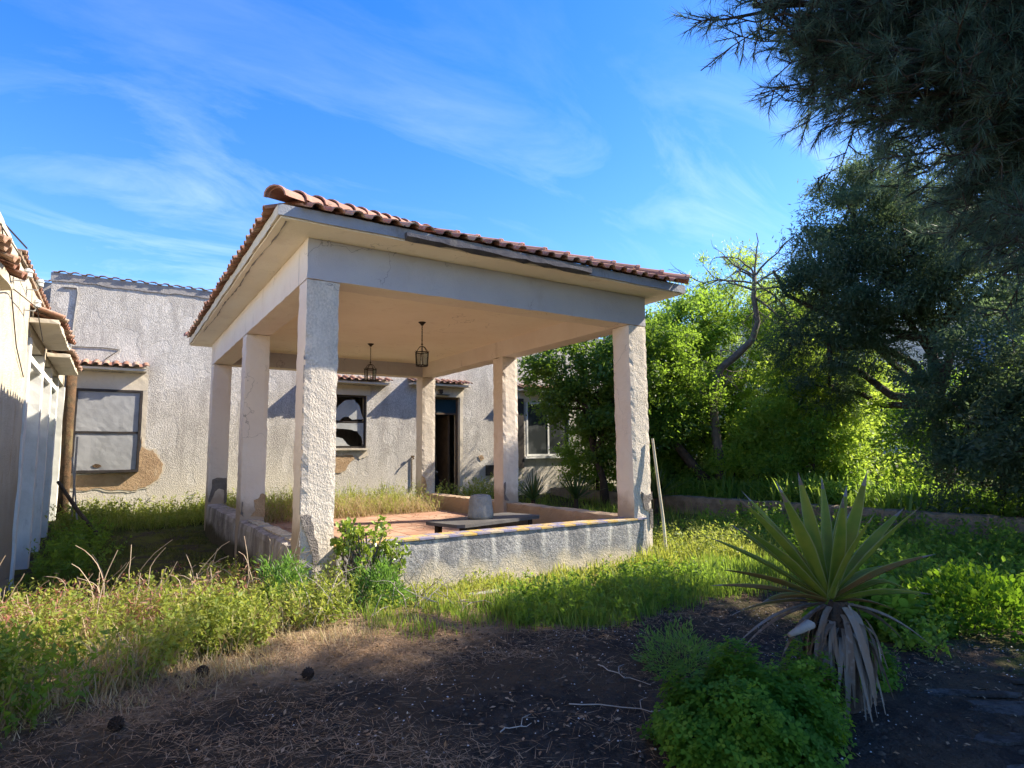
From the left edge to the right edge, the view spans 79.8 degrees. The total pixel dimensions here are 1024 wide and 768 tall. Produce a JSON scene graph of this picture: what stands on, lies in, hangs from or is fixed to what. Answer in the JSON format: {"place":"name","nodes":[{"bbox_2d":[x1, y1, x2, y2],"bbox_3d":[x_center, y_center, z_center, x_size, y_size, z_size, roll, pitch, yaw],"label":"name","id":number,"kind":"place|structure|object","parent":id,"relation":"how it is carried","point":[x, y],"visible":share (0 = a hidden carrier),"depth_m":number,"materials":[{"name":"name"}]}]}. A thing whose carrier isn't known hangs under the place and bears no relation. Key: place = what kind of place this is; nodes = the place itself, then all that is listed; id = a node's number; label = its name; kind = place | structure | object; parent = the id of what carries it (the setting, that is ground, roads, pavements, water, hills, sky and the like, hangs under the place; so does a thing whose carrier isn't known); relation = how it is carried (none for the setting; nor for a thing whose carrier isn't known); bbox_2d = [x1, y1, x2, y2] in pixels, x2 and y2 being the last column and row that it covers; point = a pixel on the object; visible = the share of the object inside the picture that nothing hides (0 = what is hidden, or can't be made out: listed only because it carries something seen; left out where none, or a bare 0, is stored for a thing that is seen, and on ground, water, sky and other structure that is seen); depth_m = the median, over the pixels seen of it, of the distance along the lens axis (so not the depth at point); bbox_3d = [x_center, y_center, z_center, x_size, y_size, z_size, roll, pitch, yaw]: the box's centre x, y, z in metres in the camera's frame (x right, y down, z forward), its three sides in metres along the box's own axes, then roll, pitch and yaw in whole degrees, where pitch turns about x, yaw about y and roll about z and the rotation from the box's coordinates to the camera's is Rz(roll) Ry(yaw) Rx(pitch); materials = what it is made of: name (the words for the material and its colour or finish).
{"place":"outdoors","nodes":[
{"label":"outdoors","id":0,"kind":"place"},
{"bbox_2d":[0,567,406,743],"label":"dry grass","id":1,"kind":"structure","parent":0,"point":[116,681],"depth_m":4.28,"materials":[{"name":"plant"}]},
{"bbox_2d":[220,489,444,522],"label":"dry grass","id":2,"kind":"structure","parent":0,"point":[412,508],"depth_m":12.73,"materials":[{"name":"yellow plant"}]},
{"bbox_2d":[435,471,439,492],"bbox_3d":[-2.483,3.067,18.676,0.532,1.000,0.514,4,-8,-33],"label":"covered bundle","id":3,"kind":"object","parent":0,"point":[437,483],"visible":0.16,"depth_m":18.60,"materials":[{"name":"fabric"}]},
{"bbox_2d":[0,0,1010,338],"label":"sky","id":4,"kind":"structure","parent":0,"point":[144,140],"materials":[{"name":"blue"}]},
{"bbox_2d":[0,454,1023,767],"bbox_3d":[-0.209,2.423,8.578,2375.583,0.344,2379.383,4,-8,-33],"label":"ground","id":5,"kind":"structure","parent":0,"point":[902,708],"depth_m":3.84,"materials":[{"name":"brown soil"}]},
{"bbox_2d":[0,212,82,598],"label":"side house","id":6,"kind":"structure","parent":5,"relation":"on","point":[39,359],"depth_m":7.67,"materials":[{"name":"paint"}]},
{"bbox_2d":[6,225,27,248],"bbox_3d":[-6.262,-3.444,6.402,2.124,3.710,0.018,6,-9,-44],"label":"overhead cable","id":7,"kind":"object","parent":6,"relation":"attached to","point":[14,234],"visible":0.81,"depth_m":6.86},
{"bbox_2d":[39,278,51,303],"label":"wing","id":8,"kind":"structure","parent":5,"relation":"on","point":[47,288],"depth_m":14.29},
{"bbox_2d":[55,370,77,521],"bbox_3d":[-9.342,1.433,12.825,0.215,3.504,0.220,4,-8,-33],"label":"rusty post","id":9,"kind":"object","parent":5,"relation":"on","point":[67,432],"visible":0.65,"depth_m":12.79,"materials":[{"name":"brown metal"}]},
{"bbox_2d":[0,608,134,747],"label":"edge weeds","id":10,"kind":"object","parent":5,"relation":"on","point":[33,711],"visible":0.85,"depth_m":3.64,"materials":[{"name":"green plant"}]},
{"bbox_2d":[71,437,77,516],"bbox_3d":[-8.626,1.958,12.053,0.037,1.831,0.143,4,-8,-33],"label":"wooden plank","id":11,"kind":"object","parent":5,"relation":"on","point":[75,461],"visible":0.61,"depth_m":12.04,"materials":[{"name":"grey wood"}]},
{"bbox_2d":[71,457,77,519],"bbox_3d":[-8.468,2.149,11.862,0.030,1.465,0.114,-5,-3,-33],"label":"wooden plank","id":12,"kind":"object","parent":5,"relation":"on","point":[74,484],"visible":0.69,"depth_m":11.83,"materials":[{"name":"grey wood"}]},
{"bbox_2d":[20,512,131,590],"bbox_3d":[-6.550,2.413,9.332,1.219,0.676,4.712,4,-8,-33],"label":"bush","id":13,"kind":"object","parent":5,"relation":"on","point":[60,551],"visible":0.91,"depth_m":8.23,"materials":[{"name":"green plant"}]},
{"bbox_2d":[56,480,100,535],"bbox_3d":[-7.577,2.181,10.675,1.016,0.982,0.104,-2,-7,13],"label":"wooden pole","id":14,"kind":"object","parent":5,"relation":"on","point":[72,502],"visible":0.7,"depth_m":10.66,"materials":[{"name":"brown wood"}]},
{"bbox_2d":[107,715,124,731],"bbox_3d":[-2.199,1.891,3.401,0.086,0.093,0.088,2,-7,-21],"label":"pine cone","id":15,"kind":"object","parent":5,"relation":"on","point":[114,722],"visible":0.98,"depth_m":3.38,"materials":[{"name":"brown plant"}]},
{"bbox_2d":[0,558,265,663],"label":"red dock stems","id":16,"kind":"object","parent":5,"relation":"on","point":[87,618],"visible":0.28,"depth_m":5.14,"materials":[{"name":"plant"}]},
{"bbox_2d":[29,519,249,607],"bbox_3d":[-5.723,2.488,9.302,2.592,0.467,8.027,4,-8,-33],"label":"path moss","id":17,"kind":"object","parent":5,"relation":"on","point":[114,550],"visible":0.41,"depth_m":9.23,"materials":[{"name":"green plant"}]},
{"bbox_2d":[0,552,376,712],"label":"yellow green weeds","id":18,"kind":"object","parent":5,"relation":"on","point":[217,604],"visible":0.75,"depth_m":4.87,"materials":[{"name":"green plant"}]},
{"bbox_2d":[0,536,396,647],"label":"dry stalks","id":19,"kind":"object","parent":5,"relation":"on","point":[120,574],"visible":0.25,"depth_m":5.46,"materials":[{"name":"plant"}]},
{"bbox_2d":[195,665,208,678],"bbox_3d":[-2.113,1.965,4.175,0.086,0.091,0.087,-1,-6,1],"label":"pine cone","id":20,"kind":"object","parent":5,"relation":"on","point":[204,669],"visible":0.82,"depth_m":4.16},
{"bbox_2d":[44,472,524,536],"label":"grass","id":21,"kind":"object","parent":5,"relation":"on","point":[193,512],"visible":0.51,"depth_m":12.79,"materials":[{"name":"green plant"}]},
{"bbox_2d":[248,547,322,620],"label":"fennel plant","id":22,"kind":"object","parent":5,"relation":"on","point":[283,567],"visible":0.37,"depth_m":5.52,"materials":[{"name":"green plant"}]},
{"bbox_2d":[301,666,313,679],"bbox_3d":[-1.417,2.012,4.251,0.086,0.094,0.088,2,-7,-18],"label":"pine cone","id":23,"kind":"object","parent":5,"relation":"on","point":[308,672],"visible":1,"depth_m":4.23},
{"bbox_2d":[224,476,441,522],"bbox_3d":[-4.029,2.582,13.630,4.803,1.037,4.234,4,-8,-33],"label":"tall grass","id":24,"kind":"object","parent":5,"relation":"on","point":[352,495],"visible":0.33,"depth_m":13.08,"materials":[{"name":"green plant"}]},
{"bbox_2d":[50,270,616,514],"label":"house","id":25,"kind":"structure","parent":5,"relation":"on","point":[141,418],"depth_m":14.75,"materials":[{"name":"paint"}]},
{"bbox_2d":[71,388,142,472],"bbox_3d":[-9.079,1.050,13.732,1.272,1.852,0.230,4,-8,-33],"label":"window","id":26,"kind":"structure","parent":25,"relation":"in","point":[113,411],"depth_m":13.66,"materials":[{"name":"white glass"}]},
{"bbox_2d":[336,395,367,449],"bbox_3d":[-4.647,1.047,16.664,1.468,1.517,0.211,4,-8,-33],"label":"window","id":27,"kind":"structure","parent":25,"relation":"in","point":[348,408],"depth_m":16.87,"materials":[{"name":"glass"}]},
{"bbox_2d":[437,416,448,493],"bbox_3d":[-2.140,2.296,19.012,0.055,2.570,0.740,4,-8,-33],"label":"door","id":28,"kind":"structure","parent":25,"relation":"in","point":[442,422],"depth_m":18.96,"materials":[{"name":"brown wood"}]},
{"bbox_2d":[524,402,572,458],"bbox_3d":[1.234,1.555,20.428,2.026,1.838,0.201,4,-8,-33],"label":"window","id":29,"kind":"structure","parent":25,"relation":"in","point":[539,440],"depth_m":20.25,"materials":[{"name":"white paint"}]},
{"bbox_2d":[330,515,411,601],"bbox_3d":[-1.425,1.803,6.181,0.781,0.941,0.515,4,-8,-33],"label":"succulent shrub","id":30,"kind":"object","parent":5,"relation":"on","point":[352,546],"visible":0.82,"depth_m":6.11,"materials":[{"name":"green plant"}]},
{"bbox_2d":[340,551,421,612],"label":"fennel plant","id":31,"kind":"object","parent":5,"relation":"on","point":[375,574],"visible":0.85,"depth_m":5.88,"materials":[{"name":"green plant"}]},
{"bbox_2d":[273,514,494,627],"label":"dead twigs","id":32,"kind":"object","parent":5,"relation":"on","point":[410,582],"visible":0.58,"depth_m":5.77,"materials":[{"name":"brown wood"}]},
{"bbox_2d":[184,184,689,590],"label":"pavilion","id":33,"kind":"structure","parent":5,"relation":"on","point":[317,293],"depth_m":8.47,"materials":[{"name":"beige paint"}]},
{"bbox_2d":[364,343,376,380],"bbox_3d":[-2.808,-0.431,12.142,0.249,0.743,0.259,-5,-8,33],"label":"lantern","id":34,"kind":"object","parent":33,"relation":"hanging from","point":[366,370],"visible":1,"depth_m":12.12,"materials":[{"name":"metal"}]},
{"bbox_2d":[415,321,428,366],"bbox_3d":[-1.498,-0.663,10.192,0.259,0.743,0.249,4,-8,-33],"label":"lantern","id":35,"kind":"object","parent":33,"relation":"hanging from","point":[421,358],"visible":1,"depth_m":10.16,"materials":[{"name":"metal"}]},
{"bbox_2d":[426,512,538,532],"bbox_3d":[-0.362,2.003,8.265,0.720,0.375,1.560,-7,-9,43],"label":"table","id":36,"kind":"object","parent":33,"relation":"on","point":[504,519],"visible":0.58,"depth_m":8.03,"materials":[{"name":"metal"}]},
{"bbox_2d":[468,494,493,518],"bbox_3d":[-0.427,1.657,8.290,0.349,0.318,0.348,4,-8,-33],"label":"concrete block","id":37,"kind":"object","parent":36,"relation":"on","point":[480,506],"depth_m":8.16,"materials":[{"name":"grey concrete"}]},
{"bbox_2d":[469,589,499,594],"bbox_3d":[-0.425,2.312,6.668,0.748,0.076,0.137,4,-8,-33],"label":"kerb fragment","id":38,"kind":"object","parent":5,"relation":"on","point":[480,592],"visible":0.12,"depth_m":6.71,"materials":[{"name":"concrete"}]},
{"bbox_2d":[0,587,1018,767],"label":"fallen pine needles","id":39,"kind":"object","parent":5,"relation":"on","point":[339,669],"visible":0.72,"depth_m":3.77,"materials":[{"name":"brown plant"}]},
{"bbox_2d":[0,591,1023,767],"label":"soil clods","id":40,"kind":"object","parent":5,"relation":"on","point":[882,753],"visible":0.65,"depth_m":3.81,"materials":[{"name":"brown soil"}]},
{"bbox_2d":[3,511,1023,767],"bbox_3d":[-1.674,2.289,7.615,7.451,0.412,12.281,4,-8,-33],"label":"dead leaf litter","id":41,"kind":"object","parent":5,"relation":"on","point":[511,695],"visible":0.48,"depth_m":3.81,"materials":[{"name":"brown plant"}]},
{"bbox_2d":[500,714,530,732],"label":"fallen twig","id":42,"kind":"object","parent":5,"relation":"on","point":[516,726],"visible":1,"depth_m":3.43,"materials":[{"name":"grey wood"}]},
{"bbox_2d":[518,471,557,503],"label":"yucca plant","id":43,"kind":"object","parent":5,"relation":"on","point":[532,493],"visible":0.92,"depth_m":15.49,"materials":[{"name":"green plant"}]},
{"bbox_2d":[368,513,770,615],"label":"sunlit weeds","id":44,"kind":"object","parent":5,"relation":"on","point":[712,543],"visible":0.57,"depth_m":8.36,"materials":[{"name":"green plant"}]},
{"bbox_2d":[361,521,783,633],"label":"sunlit grass","id":45,"kind":"structure","parent":5,"relation":"on","point":[657,553],"depth_m":7.85,"materials":[{"name":"green plant"}]},
{"bbox_2d":[555,471,601,508],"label":"yucca plant","id":46,"kind":"object","parent":5,"relation":"on","point":[574,490],"visible":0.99,"depth_m":15.44,"materials":[{"name":"green plant"}]},
{"bbox_2d":[549,392,616,490],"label":"leafy shrub","id":47,"kind":"object","parent":5,"relation":"on","point":[574,466],"visible":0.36,"depth_m":18.90,"materials":[{"name":"green plant"}]},
{"bbox_2d":[175,595,1023,765],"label":"gravel chips","id":48,"kind":"object","parent":5,"relation":"on","point":[593,695],"visible":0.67,"depth_m":3.89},
{"bbox_2d":[517,308,710,507],"bbox_3d":[2.563,0.501,16.997,5.359,5.775,3.671,0,-7,-9],"label":"lemon tree","id":49,"kind":"object","parent":5,"relation":"on","point":[598,421],"visible":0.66,"depth_m":16.55,"materials":[{"name":"green plant"}]},
{"bbox_2d":[569,697,659,711],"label":"fallen twig","id":50,"kind":"object","parent":5,"relation":"on","point":[612,706],"visible":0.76,"depth_m":3.75,"materials":[{"name":"grey wood"}]},
{"bbox_2d":[598,664,650,684],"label":"fallen twig","id":51,"kind":"object","parent":5,"relation":"on","point":[619,673],"visible":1,"depth_m":4.22,"materials":[{"name":"grey wood"}]},
{"bbox_2d":[651,438,666,549],"bbox_3d":[2.134,1.668,8.838,0.189,1.763,0.046,-5,-8,32],"label":"leaning pole","id":52,"kind":"object","parent":5,"relation":"on","point":[659,493],"visible":0.83,"depth_m":8.83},
{"bbox_2d":[650,464,693,513],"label":"yucca plant","id":53,"kind":"object","parent":5,"relation":"on","point":[655,496],"visible":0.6,"depth_m":15.14,"materials":[{"name":"green plant"}]},
{"bbox_2d":[631,614,727,680],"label":"leafy bush","id":54,"kind":"object","parent":5,"relation":"on","point":[691,646],"visible":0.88,"depth_m":4.37,"materials":[{"name":"green plant"}]},
{"bbox_2d":[636,635,857,767],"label":"clover bush","id":55,"kind":"object","parent":5,"relation":"on","point":[707,711],"visible":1,"depth_m":3.00,"materials":[{"name":"green plant"}]},
{"bbox_2d":[497,498,1023,663],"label":"shaded weeds","id":56,"kind":"object","parent":5,"relation":"on","point":[929,627],"visible":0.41,"depth_m":6.70,"materials":[{"name":"green plant"}]},
{"bbox_2d":[550,487,1023,544],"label":"garden wall","id":57,"kind":"structure","parent":5,"relation":"on","point":[687,501],"depth_m":12.41,"materials":[{"name":"paint"}]},
{"bbox_2d":[787,619,815,636],"bbox_3d":[1.608,1.354,3.399,0.208,0.071,0.060,4,-8,-33],"label":"pale rock","id":58,"kind":"object","parent":5,"relation":"on","point":[805,625],"visible":1,"depth_m":3.39,"materials":[{"name":"white stone"}]},
{"bbox_2d":[759,621,858,748],"bbox_3d":[1.630,1.629,3.388,0.626,0.588,0.486,4,-8,-33],"label":"clover patch","id":59,"kind":"object","parent":5,"relation":"on","point":[797,667],"visible":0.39,"depth_m":3.36,"materials":[{"name":"green plant"}]},
{"bbox_2d":[706,473,934,721],"bbox_3d":[1.839,1.266,3.745,1.326,1.446,0.740,-1,-6,1],"label":"agave plant","id":60,"kind":"object","parent":5,"relation":"on","point":[829,568],"visible":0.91,"depth_m":3.61,"materials":[{"name":"green plant"}]},
{"bbox_2d":[663,0,1023,343],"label":"pine tree","id":61,"kind":"object","parent":5,"relation":"on","point":[964,59],"visible":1,"depth_m":5.67,"materials":[{"name":"green plant"}]},
{"bbox_2d":[801,558,925,641],"bbox_3d":[3.073,1.865,5.387,1.132,0.667,1.038,4,-8,-33],"label":"dock bush","id":62,"kind":"object","parent":5,"relation":"on","point":[903,604],"visible":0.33,"depth_m":5.08,"materials":[{"name":"green plant"}]},
{"bbox_2d":[860,639,909,692],"bbox_3d":[2.325,1.826,4.072,0.578,0.309,0.500,4,-8,-33],"label":"clover patch","id":63,"kind":"object","parent":5,"relation":"on","point":[891,675],"visible":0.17,"depth_m":3.95,"materials":[{"name":"green plant"}]},
{"bbox_2d":[899,555,1023,642],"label":"shadow bush","id":64,"kind":"object","parent":5,"relation":"on","point":[981,587],"visible":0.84,"depth_m":5.30,"materials":[{"name":"green plant"}]},
{"bbox_2d":[346,491,1023,642],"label":"shaded grass","id":65,"kind":"structure","parent":0,"point":[594,613],"depth_m":6.13,"materials":[{"name":"green plant"}]},
{"bbox_2d":[556,460,1023,517],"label":"garden bed","id":66,"kind":"object","parent":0,"point":[614,490],"visible":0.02,"depth_m":18.89,"materials":[{"name":"soil"}]},
{"bbox_2d":[604,435,704,499],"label":"leafy shrub","id":67,"kind":"object","parent":66,"relation":"on","point":[671,471],"visible":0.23,"depth_m":16.86,"materials":[{"name":"green plant"}]},
{"bbox_2d":[575,276,752,477],"bbox_3d":[4.626,0.036,18.855,5.531,6.456,4.114,-1,-6,6],"label":"bushy tree","id":68,"kind":"object","parent":66,"relation":"on","point":[716,329],"visible":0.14,"depth_m":18.34,"materials":[{"name":"green plant"}]},
{"bbox_2d":[606,296,738,486],"bbox_3d":[4.381,0.368,16.879,3.418,5.615,3.483,4,-8,-33],"label":"leaning tree","id":69,"kind":"object","parent":66,"relation":"on","point":[686,381],"visible":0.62,"depth_m":16.45,"materials":[{"name":"green plant"}]},
{"bbox_2d":[660,474,701,495],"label":"iris clump","id":70,"kind":"object","parent":66,"relation":"on","point":[675,488],"visible":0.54,"depth_m":15.95,"materials":[{"name":"green plant"}]},
{"bbox_2d":[660,412,744,481],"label":"leafy shrub","id":71,"kind":"object","parent":66,"relation":"on","point":[702,450],"visible":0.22,"depth_m":16.90,"materials":[{"name":"green plant"}]},
{"bbox_2d":[698,474,758,498],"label":"iris clump","id":72,"kind":"object","parent":66,"relation":"on","point":[733,483],"visible":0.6,"depth_m":15.05,"materials":[{"name":"green plant"}]},
{"bbox_2d":[684,362,777,476],"bbox_3d":[6.687,1.347,18.104,3.557,3.744,3.194,4,-8,-33],"label":"leafy shrub","id":73,"kind":"object","parent":66,"relation":"on","point":[747,394],"visible":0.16,"depth_m":17.62,"materials":[{"name":"green plant"}]},
{"bbox_2d":[669,233,796,483],"bbox_3d":[6.791,-0.598,16.033,5.129,7.159,2.553,-1,-6,1],"label":"bare tree","id":74,"kind":"object","parent":66,"relation":"on","point":[723,366],"visible":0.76,"depth_m":16.55,"materials":[{"name":"grey plant"}]},
{"bbox_2d":[649,235,830,450],"bbox_3d":[6.988,-0.811,20.235,6.528,8.427,4.808,0,-6,-2],"label":"lime green tree","id":75,"kind":"object","parent":66,"relation":"on","point":[730,287],"visible":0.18,"depth_m":19.69,"materials":[{"name":"green plant"}]},
{"bbox_2d":[698,403,811,491],"bbox_3d":[6.341,1.906,15.895,2.905,2.884,2.988,4,-8,-33],"label":"leafy shrub","id":76,"kind":"object","parent":66,"relation":"on","point":[733,462],"visible":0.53,"depth_m":15.65,"materials":[{"name":"green plant"}]},
{"bbox_2d":[742,472,827,502],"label":"iris clump","id":77,"kind":"object","parent":66,"relation":"on","point":[787,486],"visible":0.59,"depth_m":13.53,"materials":[{"name":"green plant"}]},
{"bbox_2d":[722,338,905,480],"bbox_3d":[7.700,0.602,15.515,3.715,4.523,4.058,4,-8,-33],"label":"bushy tree","id":78,"kind":"object","parent":66,"relation":"on","point":[780,404],"visible":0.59,"depth_m":15.01,"materials":[{"name":"green plant"}]},
{"bbox_2d":[718,267,911,468],"bbox_3d":[8.649,-0.213,18.286,4.729,7.403,6.350,4,-8,-33],"label":"lime green tree","id":79,"kind":"object","parent":66,"relation":"on","point":[751,354],"visible":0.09,"depth_m":18.66,"materials":[{"name":"green plant"}]},
{"bbox_2d":[750,405,882,490],"bbox_3d":[7.258,1.767,14.661,2.401,2.676,2.707,4,-8,-33],"label":"leafy shrub","id":80,"kind":"object","parent":66,"relation":"on","point":[784,461],"visible":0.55,"depth_m":14.36,"materials":[{"name":"green plant"}]},
{"bbox_2d":[789,470,849,497],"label":"iris clump","id":81,"kind":"object","parent":66,"relation":"on","point":[817,476],"visible":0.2,"depth_m":13.57,"materials":[{"name":"green plant"}]},
{"bbox_2d":[681,447,962,489],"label":"undergrowth","id":82,"kind":"object","parent":66,"relation":"on","point":[890,472],"visible":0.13,"depth_m":16.90,"materials":[{"name":"green plant"}]},
{"bbox_2d":[786,474,870,509],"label":"iris clump","id":83,"kind":"object","parent":66,"relation":"on","point":[817,490],"visible":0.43,"depth_m":12.65,"materials":[{"name":"green plant"}]},
{"bbox_2d":[650,475,1023,516],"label":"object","id":84,"kind":"object","parent":66,"relation":"on","point":[993,507],"visible":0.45,"depth_m":12.44,"materials":[{"name":"green plant"}]},
{"bbox_2d":[793,377,917,479],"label":"distant tree","id":85,"kind":"object","parent":66,"relation":"on","point":[880,446],"visible":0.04,"depth_m":20.54,"materials":[{"name":"green plant"}]},
{"bbox_2d":[809,480,931,509],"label":"iris clump","id":86,"kind":"object","parent":66,"relation":"on","point":[867,491],"visible":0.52,"depth_m":12.02,"materials":[{"name":"green plant"}]},
{"bbox_2d":[743,127,1023,491],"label":"oak tree","id":87,"kind":"object","parent":66,"relation":"on","point":[880,261],"visible":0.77,"depth_m":13.71,"materials":[{"name":"green plant"}]},
{"bbox_2d":[867,486,960,511],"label":"iris clump","id":88,"kind":"object","parent":66,"relation":"on","point":[909,504],"visible":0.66,"depth_m":11.36,"materials":[{"name":"green plant"}]},
{"bbox_2d":[852,365,992,489],"bbox_3d":[13.853,1.553,19.468,5.698,4.473,4.540,-2,-7,16],"label":"distant tree","id":89,"kind":"object","parent":66,"relation":"on","point":[886,438],"visible":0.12,"depth_m":19.43,"materials":[{"name":"green plant"}]},
{"bbox_2d":[873,261,1023,522],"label":"dark shrub","id":90,"kind":"object","parent":66,"relation":"on","point":[948,406],"visible":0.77,"depth_m":11.04,"materials":[{"name":"green plant"}]},
{"bbox_2d":[942,297,1023,492],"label":"dark shrub","id":91,"kind":"object","parent":66,"relation":"on","point":[987,455],"visible":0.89,"depth_m":9.74,"materials":[{"name":"green plant"}]},
{"bbox_2d":[950,335,1023,482],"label":"distant tree","id":92,"kind":"object","parent":66,"relation":"on","point":[977,417],"visible":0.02,"depth_m":16.66,"materials":[{"name":"green plant"}]},
{"bbox_2d":[606,281,1022,454],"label":"hills","id":93,"kind":"structure","parent":0,"point":[921,351],"depth_m":204.86,"materials":[{"name":"green plant"}]},
{"bbox_2d":[917,678,1023,767],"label":"paving","id":94,"kind":"structure","parent":0,"point":[1010,708],"depth_m":3.63,"materials":[{"name":"grey stone"}]}
]}

